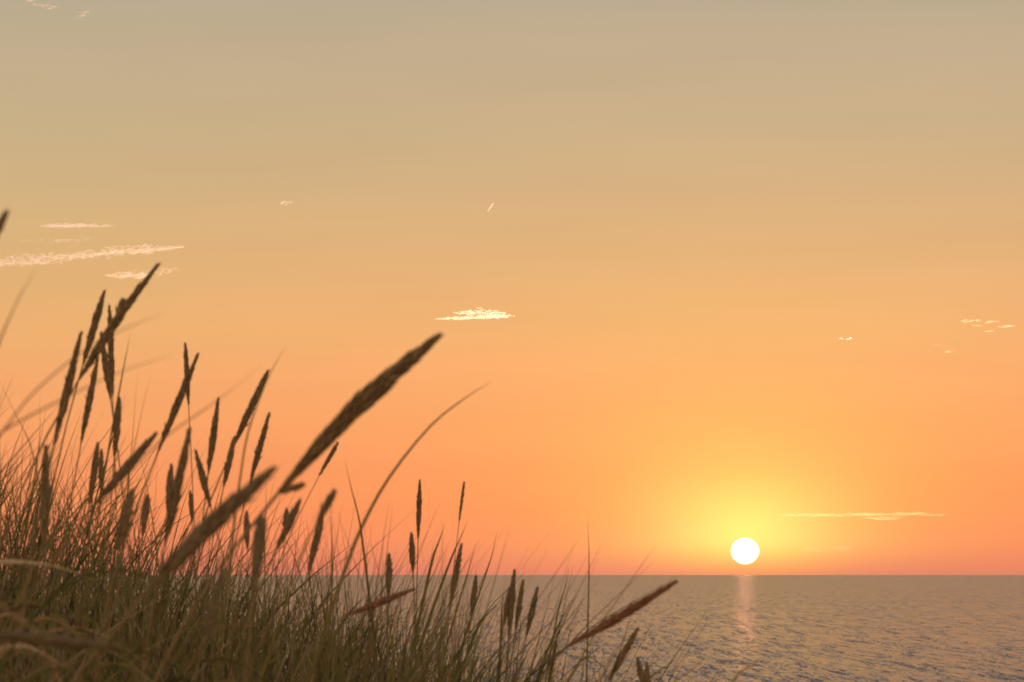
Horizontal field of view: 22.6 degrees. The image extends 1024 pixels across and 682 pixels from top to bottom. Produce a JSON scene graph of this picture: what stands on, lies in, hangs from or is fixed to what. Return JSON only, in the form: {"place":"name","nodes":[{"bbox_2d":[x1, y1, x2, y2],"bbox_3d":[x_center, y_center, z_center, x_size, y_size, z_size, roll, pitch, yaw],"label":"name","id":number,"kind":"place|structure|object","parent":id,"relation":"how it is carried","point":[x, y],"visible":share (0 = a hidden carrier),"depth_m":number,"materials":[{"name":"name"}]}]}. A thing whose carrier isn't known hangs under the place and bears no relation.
{"place":"outdoors","nodes":[
{"label":"outdoors","id":0,"kind":"place"},
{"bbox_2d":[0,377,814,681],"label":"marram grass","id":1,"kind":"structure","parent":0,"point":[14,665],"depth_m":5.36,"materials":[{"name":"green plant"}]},
{"bbox_2d":[0,0,1023,574],"label":"sky","id":2,"kind":"structure","parent":0,"point":[716,274],"materials":[{"name":"orange"}]},
{"bbox_2d":[731,538,758,563],"bbox_3d":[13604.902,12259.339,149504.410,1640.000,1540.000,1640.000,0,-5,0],"label":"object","id":3,"kind":"object","parent":2,"relation":"in","point":[744,550],"visible":1,"depth_m":148926.00,"materials":[{"name":"white"}]},
{"bbox_2d":[5,575,1023,681],"bbox_3d":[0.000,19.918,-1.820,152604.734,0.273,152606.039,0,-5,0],"label":"sea","id":4,"kind":"structure","parent":0,"point":[888,628],"depth_m":1068.38,"materials":[{"name":"grey liquid"}]},
{"bbox_3d":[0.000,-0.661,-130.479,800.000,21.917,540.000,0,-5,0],"label":"sand dune","id":5,"kind":"structure","parent":0,"visible":0},
{"bbox_2d":[0,208,9,232],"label":"marram stalk","id":6,"kind":"object","parent":5,"relation":"on","point":[3,216],"visible":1,"depth_m":2.32,"materials":[{"name":"plant"}]},
{"bbox_2d":[0,270,35,341],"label":"grass blade","id":7,"kind":"object","parent":5,"relation":"on","point":[3,331],"depth_m":2.31,"materials":[{"name":"brown plant"}]},
{"bbox_2d":[1,385,68,681],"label":"grass blade","id":8,"kind":"object","parent":5,"relation":"on","point":[49,543],"depth_m":4.58,"materials":[{"name":"green plant"}]},
{"bbox_2d":[0,643,74,673],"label":"grass blade","id":9,"kind":"object","parent":5,"relation":"on","point":[26,647],"depth_m":3.18,"materials":[{"name":"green plant"}]},
{"bbox_2d":[0,559,88,578],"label":"grass blade","id":10,"kind":"object","parent":5,"relation":"on","point":[10,561],"depth_m":3.58,"materials":[{"name":"brown plant"}]},
{"bbox_2d":[39,444,52,681],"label":"marram stalk","id":11,"kind":"object","parent":5,"relation":"on","point":[45,495],"visible":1,"depth_m":3.59,"materials":[{"name":"plant"}]},
{"bbox_2d":[17,331,82,653],"bbox_3d":[-0.770,0.517,4.183,0.128,1.073,0.032,-2,-6,24],"label":"marram stalk","id":12,"kind":"object","parent":5,"relation":"on","point":[68,383],"visible":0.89,"depth_m":4.21,"materials":[{"name":"plant"}]},
{"bbox_2d":[0,630,127,651],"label":"marram stalk","id":13,"kind":"object","parent":5,"relation":"on","point":[33,639],"visible":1,"depth_m":1.98,"materials":[{"name":"plant"}]},
{"bbox_2d":[27,288,106,674],"bbox_3d":[-0.809,0.503,4.586,0.152,1.200,0.031,-2,-6,19],"label":"marram stalk","id":14,"kind":"object","parent":5,"relation":"on","point":[96,317],"visible":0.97,"depth_m":4.61,"materials":[{"name":"plant"}]},
{"bbox_2d":[53,355,99,657],"bbox_3d":[-0.827,0.566,4.782,0.104,1.081,0.030,-3,-6,28],"label":"marram stalk","id":15,"kind":"object","parent":5,"relation":"on","point":[89,400],"visible":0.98,"depth_m":4.80,"materials":[{"name":"plant"}]},
{"bbox_2d":[0,262,160,551],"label":"marram stalk","id":16,"kind":"object","parent":5,"relation":"on","point":[122,309],"visible":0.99,"depth_m":4.01,"materials":[{"name":"plant"}]},
{"bbox_2d":[2,431,158,660],"bbox_3d":[-0.631,0.546,3.577,0.271,0.842,0.033,-1,-5,10],"label":"marram stalk","id":17,"kind":"object","parent":5,"relation":"on","point":[129,463],"visible":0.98,"depth_m":3.59,"materials":[{"name":"plant"}]},
{"bbox_2d":[0,314,160,435],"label":"grass blade","id":18,"kind":"object","parent":5,"relation":"on","point":[25,401],"depth_m":2.31,"materials":[{"name":"brown plant"}]},
{"bbox_2d":[0,355,169,433],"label":"grass blade","id":19,"kind":"object","parent":5,"relation":"on","point":[17,422],"depth_m":2.31,"materials":[{"name":"brown plant"}]},
{"bbox_2d":[73,441,99,677],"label":"marram stalk","id":20,"kind":"object","parent":5,"relation":"on","point":[94,472],"visible":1,"depth_m":4.79,"materials":[{"name":"plant"}]},
{"bbox_2d":[98,448,103,639],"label":"marram stalk","id":21,"kind":"object","parent":5,"relation":"on","point":[101,468],"visible":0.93,"depth_m":5.39,"materials":[{"name":"plant"}]},
{"bbox_2d":[82,337,129,673],"bbox_3d":[-0.770,0.551,4.783,0.102,1.137,0.029,-3,-6,30],"label":"grass blade","id":22,"kind":"object","parent":5,"relation":"on","point":[92,561],"depth_m":4.79,"materials":[{"name":"green plant"}]},
{"bbox_2d":[102,397,122,676],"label":"marram stalk","id":23,"kind":"object","parent":5,"relation":"on","point":[117,427],"visible":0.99,"depth_m":4.80,"materials":[{"name":"plant"}]},
{"bbox_2d":[107,304,119,666],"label":"marram stalk","id":24,"kind":"object","parent":5,"relation":"on","point":[110,352],"visible":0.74,"depth_m":5.01,"materials":[{"name":"plant"}]},
{"bbox_2d":[93,487,135,681],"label":"marram stalk","id":25,"kind":"object","parent":5,"relation":"on","point":[125,520],"visible":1,"depth_m":3.39,"materials":[{"name":"plant"}]},
{"bbox_2d":[99,330,136,674],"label":"marram stalk","id":26,"kind":"object","parent":5,"relation":"on","point":[105,365],"visible":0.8,"depth_m":4.91,"materials":[{"name":"plant"}]},
{"bbox_2d":[100,384,148,672],"bbox_3d":[-0.736,0.594,4.778,0.112,1.062,0.029,-3,-6,27],"label":"grass blade","id":27,"kind":"object","parent":5,"relation":"on","point":[119,520],"depth_m":4.79,"materials":[{"name":"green plant"}]},
{"bbox_2d":[115,385,136,672],"bbox_3d":[-0.792,0.591,5.187,0.021,1.044,0.066,4,-7,-38],"label":"grass blade","id":28,"kind":"object","parent":5,"relation":"on","point":[122,545],"depth_m":5.18,"materials":[{"name":"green plant"}]},
{"bbox_2d":[0,366,260,647],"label":"grass blade","id":29,"kind":"object","parent":5,"relation":"on","point":[73,538],"depth_m":2.50,"materials":[{"name":"brown plant"}]},
{"bbox_2d":[128,494,150,680],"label":"marram stalk","id":30,"kind":"object","parent":5,"relation":"on","point":[145,512],"visible":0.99,"depth_m":4.58,"materials":[{"name":"plant"}]},
{"bbox_2d":[97,352,199,680],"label":"marram stalk","id":31,"kind":"object","parent":5,"relation":"on","point":[180,396],"visible":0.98,"depth_m":4.60,"materials":[{"name":"plant"}]},
{"bbox_2d":[156,463,173,673],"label":"marram stalk","id":32,"kind":"object","parent":5,"relation":"on","point":[169,481],"visible":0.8,"depth_m":4.59,"materials":[{"name":"plant"}]},
{"bbox_2d":[140,427,191,681],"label":"marram stalk","id":33,"kind":"object","parent":5,"relation":"on","point":[175,497],"visible":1,"depth_m":3.69,"materials":[{"name":"plant"}]},
{"bbox_2d":[72,464,277,681],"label":"marram stalk","id":34,"kind":"object","parent":5,"relation":"on","point":[210,525],"visible":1,"depth_m":2.19,"materials":[{"name":"plant"}]},
{"bbox_2d":[183,342,197,681],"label":"marram stalk","id":35,"kind":"object","parent":5,"relation":"on","point":[186,361],"visible":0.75,"depth_m":5.41,"materials":[{"name":"plant"}]},
{"bbox_2d":[188,490,196,631],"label":"marram stalk","id":36,"kind":"object","parent":5,"relation":"on","point":[190,502],"visible":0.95,"depth_m":5.99,"materials":[{"name":"plant"}]},
{"bbox_2d":[189,396,219,679],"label":"marram stalk","id":37,"kind":"object","parent":5,"relation":"on","point":[213,436],"visible":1,"depth_m":5.00,"materials":[{"name":"plant"}]},
{"bbox_2d":[193,566,225,681],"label":"marram stalk","id":38,"kind":"object","parent":5,"relation":"on","point":[213,607],"visible":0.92,"depth_m":2.98,"materials":[{"name":"plant"}]},
{"bbox_2d":[195,436,235,681],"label":"marram stalk","id":39,"kind":"object","parent":5,"relation":"on","point":[227,468],"visible":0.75,"depth_m":5.19,"materials":[{"name":"plant"}]},
{"bbox_2d":[165,369,269,679],"bbox_3d":[-0.562,0.600,4.777,0.216,1.099,0.033,-1,-5,13],"label":"marram stalk","id":40,"kind":"object","parent":5,"relation":"on","point":[254,399],"visible":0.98,"depth_m":4.80,"materials":[{"name":"plant"}]},
{"bbox_2d":[194,448,242,670],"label":"marram stalk","id":41,"kind":"object","parent":5,"relation":"on","point":[203,479],"visible":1,"depth_m":4.79,"materials":[{"name":"plant"}]},
{"bbox_2d":[213,411,270,675],"bbox_3d":[-0.557,0.676,5.173,0.139,1.071,0.032,-2,-6,20],"label":"marram stalk","id":42,"kind":"object","parent":5,"relation":"on","point":[258,451],"visible":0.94,"depth_m":5.20,"materials":[{"name":"plant"}]},
{"bbox_2d":[243,510,249,681],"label":"marram stalk","id":43,"kind":"object","parent":5,"relation":"on","point":[246,521],"visible":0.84,"depth_m":4.58,"materials":[{"name":"plant"}]},
{"bbox_2d":[215,350,283,681],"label":"grass blade","id":44,"kind":"object","parent":5,"relation":"on","point":[226,578],"depth_m":3.59,"materials":[{"name":"green plant"}]},
{"bbox_2d":[243,514,267,681],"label":"marram stalk","id":45,"kind":"object","parent":5,"relation":"on","point":[258,546],"visible":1,"depth_m":2.69,"materials":[{"name":"plant"}]},
{"bbox_2d":[228,498,301,679],"bbox_3d":[-0.430,0.716,4.165,0.174,0.926,0.031,-2,-5,16],"label":"marram stalk","id":46,"kind":"object","parent":5,"relation":"on","point":[289,522],"visible":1,"depth_m":4.18,"materials":[{"name":"plant"}]},
{"bbox_2d":[276,508,289,681],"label":"marram stalk","id":47,"kind":"object","parent":5,"relation":"on","point":[286,515],"visible":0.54,"depth_m":4.58,"materials":[{"name":"plant"}]},
{"bbox_2d":[247,488,336,681],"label":"marram stalk","id":48,"kind":"object","parent":5,"relation":"on","point":[327,503],"visible":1,"depth_m":2.99,"materials":[{"name":"plant"}]},
{"bbox_2d":[251,441,338,665],"bbox_3d":[-0.479,0.731,5.470,0.217,1.035,0.030,-1,-5,12],"label":"marram stalk","id":49,"kind":"object","parent":5,"relation":"on","point":[330,455],"visible":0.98,"depth_m":5.50,"materials":[{"name":"plant"}]},
{"bbox_2d":[153,332,444,681],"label":"marram stalk","id":50,"kind":"object","parent":5,"relation":"on","point":[369,395],"visible":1,"depth_m":2.80,"materials":[{"name":"plant"}]},
{"bbox_2d":[286,517,323,681],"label":"marram stalk","id":51,"kind":"object","parent":5,"relation":"on","point":[314,548],"visible":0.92,"depth_m":4.58,"materials":[{"name":"plant"}]},
{"bbox_2d":[314,599,361,681],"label":"grass blade","id":52,"kind":"object","parent":5,"relation":"on","point":[341,623],"depth_m":5.56,"materials":[{"name":"green plant"}]},
{"bbox_2d":[291,588,415,681],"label":"marram stalk","id":53,"kind":"object","parent":5,"relation":"on","point":[382,601],"visible":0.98,"depth_m":4.45,"materials":[{"name":"plant"}]},
{"bbox_2d":[345,462,377,681],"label":"grass blade","id":54,"kind":"object","parent":5,"relation":"on","point":[365,566],"depth_m":5.48,"materials":[{"name":"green plant"}]},
{"bbox_2d":[385,552,392,681],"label":"marram stalk","id":55,"kind":"object","parent":5,"relation":"on","point":[388,579],"visible":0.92,"depth_m":5.37,"materials":[{"name":"plant"}]},
{"bbox_2d":[307,383,488,681],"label":"grass blade","id":56,"kind":"object","parent":5,"relation":"on","point":[325,626],"depth_m":3.59,"materials":[{"name":"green plant"}]},
{"bbox_2d":[408,532,416,681],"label":"marram stalk","id":57,"kind":"object","parent":5,"relation":"on","point":[411,550],"visible":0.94,"depth_m":5.97,"materials":[{"name":"plant"}]},
{"bbox_2d":[415,479,421,678],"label":"marram stalk","id":58,"kind":"object","parent":5,"relation":"on","point":[419,507],"visible":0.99,"depth_m":6.78,"materials":[{"name":"plant"}]},
{"bbox_2d":[410,527,443,673],"bbox_3d":[-0.220,0.923,5.953,0.123,0.990,0.031,-2,-6,25],"label":"grass blade","id":59,"kind":"object","parent":5,"relation":"on","point":[425,588],"depth_m":5.97,"materials":[{"name":"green plant"}]},
{"bbox_2d":[411,523,466,680],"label":"grass blade","id":60,"kind":"object","parent":5,"relation":"on","point":[436,599],"depth_m":5.77,"materials":[{"name":"green plant"}]},
{"bbox_2d":[437,542,462,681],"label":"marram stalk","id":61,"kind":"object","parent":5,"relation":"on","point":[457,567],"visible":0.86,"depth_m":5.37,"materials":[{"name":"plant"}]},
{"bbox_2d":[445,481,464,663],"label":"marram stalk","id":62,"kind":"object","parent":5,"relation":"on","point":[462,497],"visible":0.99,"depth_m":6.49,"materials":[{"name":"plant"}]},
{"bbox_2d":[441,548,474,672],"bbox_3d":[-0.155,0.960,5.949,0.141,0.986,0.030,-2,-6,21],"label":"grass blade","id":63,"kind":"object","parent":5,"relation":"on","point":[449,635],"depth_m":5.97,"materials":[{"name":"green plant"}]},
{"bbox_2d":[464,574,477,681],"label":"marram stalk","id":64,"kind":"object","parent":5,"relation":"on","point":[475,585],"visible":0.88,"depth_m":5.77,"materials":[{"name":"plant"}]},
{"bbox_2d":[452,533,496,681],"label":"grass blade","id":65,"kind":"object","parent":5,"relation":"on","point":[467,629],"depth_m":6.47,"materials":[{"name":"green plant"}]},
{"bbox_2d":[457,603,498,680],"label":"grass blade","id":66,"kind":"object","parent":5,"relation":"on","point":[470,645],"depth_m":5.56,"materials":[{"name":"green plant"}]},
{"bbox_2d":[497,588,503,681],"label":"grass blade","id":67,"kind":"object","parent":5,"relation":"on","point":[500,634],"depth_m":5.76,"materials":[{"name":"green plant"}]},
{"bbox_2d":[496,588,509,679],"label":"marram stalk","id":68,"kind":"object","parent":5,"relation":"on","point":[506,606],"visible":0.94,"depth_m":5.57,"materials":[{"name":"plant"}]},
{"bbox_2d":[505,568,516,681],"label":"marram stalk","id":69,"kind":"object","parent":5,"relation":"on","point":[512,596],"visible":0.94,"depth_m":5.57,"materials":[{"name":"plant"}]},
{"bbox_2d":[508,579,523,681],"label":"marram stalk","id":70,"kind":"object","parent":5,"relation":"on","point":[519,607],"visible":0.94,"depth_m":5.76,"materials":[{"name":"plant"}]},
{"bbox_2d":[517,586,538,678],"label":"marram stalk","id":71,"kind":"object","parent":5,"relation":"on","point":[533,610],"visible":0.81,"depth_m":5.57,"materials":[{"name":"plant"}]},
{"bbox_2d":[547,642,556,681],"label":"marram stalk","id":72,"kind":"object","parent":5,"relation":"on","point":[553,663],"visible":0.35,"depth_m":5.36,"materials":[{"name":"plant"}]},
{"bbox_2d":[535,596,574,681],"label":"grass blade","id":73,"kind":"object","parent":5,"relation":"on","point":[545,655],"depth_m":5.36,"materials":[{"name":"green plant"}]},
{"bbox_2d":[544,570,568,681],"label":"grass blade","id":74,"kind":"object","parent":5,"relation":"on","point":[555,626],"depth_m":6.36,"materials":[{"name":"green plant"}]},
{"bbox_2d":[586,518,589,681],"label":"grass blade","id":75,"kind":"object","parent":5,"relation":"on","point":[587,617],"depth_m":5.96,"materials":[{"name":"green plant"}]},
{"bbox_2d":[568,656,609,681],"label":"grass blade","id":76,"kind":"object","parent":5,"relation":"on","point":[582,659],"depth_m":4.96,"materials":[{"name":"green plant"}]},
{"bbox_2d":[515,579,679,681],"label":"marram stalk","id":77,"kind":"object","parent":5,"relation":"on","point":[613,619],"visible":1,"depth_m":3.77,"materials":[{"name":"plant"}]},
{"bbox_2d":[607,625,639,681],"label":"marram stalk","id":78,"kind":"object","parent":5,"relation":"on","point":[626,649],"visible":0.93,"depth_m":4.96,"materials":[{"name":"plant"}]},
{"bbox_2d":[636,657,645,681],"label":"marram stalk","id":79,"kind":"object","parent":5,"relation":"on","point":[641,674],"visible":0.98,"depth_m":4.96,"materials":[{"name":"plant"}]},
{"bbox_2d":[645,661,651,681],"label":"marram stalk","id":80,"kind":"object","parent":5,"relation":"on","point":[647,671],"visible":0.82,"depth_m":5.16,"materials":[{"name":"plant"}]},
{"bbox_2d":[644,659,675,681],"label":"grass blade","id":81,"kind":"object","parent":5,"relation":"on","point":[649,677],"depth_m":4.57,"materials":[{"name":"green plant"}]},
{"bbox_2d":[674,657,705,681],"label":"grass blade","id":82,"kind":"object","parent":5,"relation":"on","point":[678,678],"depth_m":3.37,"materials":[{"name":"plant"}]},
{"bbox_2d":[731,655,761,681],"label":"grass blade","id":83,"kind":"object","parent":5,"relation":"on","point":[738,674],"depth_m":3.37,"materials":[{"name":"plant"}]}
]}

